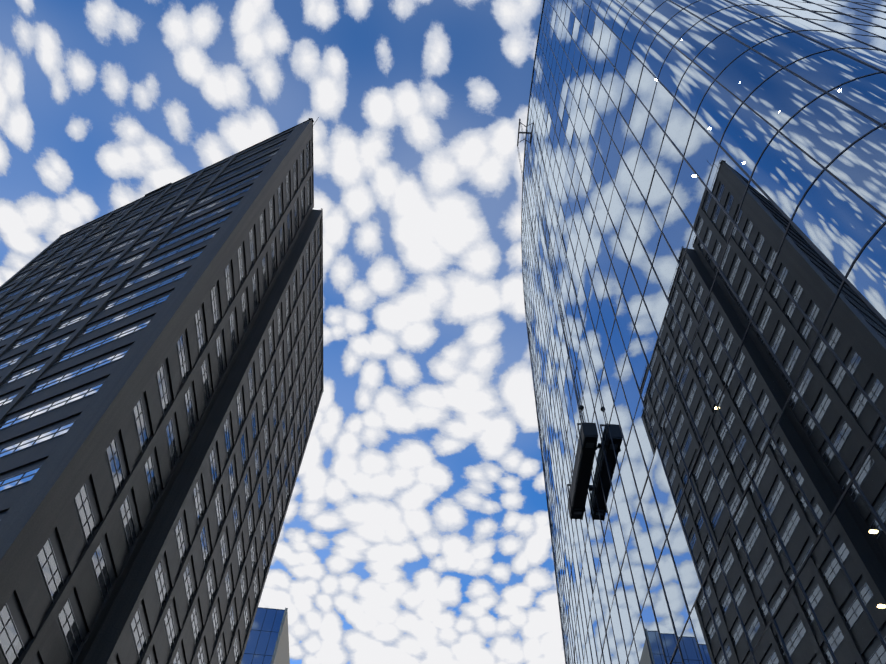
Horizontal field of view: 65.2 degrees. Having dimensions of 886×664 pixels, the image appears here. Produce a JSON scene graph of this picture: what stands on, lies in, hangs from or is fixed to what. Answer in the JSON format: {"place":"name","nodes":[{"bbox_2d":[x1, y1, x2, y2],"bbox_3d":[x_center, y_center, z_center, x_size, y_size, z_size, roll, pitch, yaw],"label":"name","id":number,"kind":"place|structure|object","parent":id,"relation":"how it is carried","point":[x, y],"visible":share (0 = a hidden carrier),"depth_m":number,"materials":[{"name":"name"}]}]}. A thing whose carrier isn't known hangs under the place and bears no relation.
{"place":"outdoors","nodes":[
{"label":"outdoors","id":0,"kind":"place"},
{"bbox_2d":[0,117,323,663],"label":"tower","id":1,"kind":"structure","parent":0,"point":[161,373],"depth_m":59.26,"materials":[{"name":"stone"}]},
{"bbox_2d":[145,183,321,208],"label":"rooftop structure","id":2,"kind":"object","parent":1,"relation":"on","point":[162,187],"visible":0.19,"depth_m":103.46,"materials":[{"name":"clear metal"}]},
{"bbox_2d":[241,607,289,663],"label":"distant block","id":3,"kind":"structure","parent":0,"point":[268,641],"depth_m":161.48,"materials":[{"name":"blue glass"}]},
{"bbox_2d":[0,0,564,663],"label":"sky","id":4,"kind":"structure","parent":0,"point":[415,529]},
{"label":"ground","id":5,"kind":"structure","parent":0,"visible":0},
{"bbox_2d":[522,0,885,663],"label":"glass facade","id":6,"kind":"structure","parent":5,"relation":"on","point":[837,223],"depth_m":23.35,"materials":[{"name":"blue glass"}]},
{"bbox_2d":[521,0,885,663],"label":"window mullions","id":7,"kind":"object","parent":6,"relation":"attached to","point":[822,532],"visible":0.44,"depth_m":27.39,"materials":[{"name":"grey metal"}]},
{"bbox_2d":[517,118,585,477],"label":"suspension cables","id":8,"kind":"object","parent":7,"relation":"on","point":[522,133],"visible":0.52,"depth_m":52.35,"materials":[{"name":"grey metal"}]},
{"bbox_2d":[567,405,597,519],"bbox_3d":[7.727,7.062,38.721,0.980,3.560,6.140,2,-57,1],"label":"gondola","id":9,"kind":"object","parent":8,"relation":"attached to","point":[587,448],"visible":1,"depth_m":37.17,"materials":[{"name":"grey paint"}]},
{"bbox_2d":[654,39,882,607],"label":"ceiling lights","id":10,"kind":"object","parent":6,"relation":"attached to","point":[871,532],"visible":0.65,"depth_m":13.80,"materials":[{"name":"white"}]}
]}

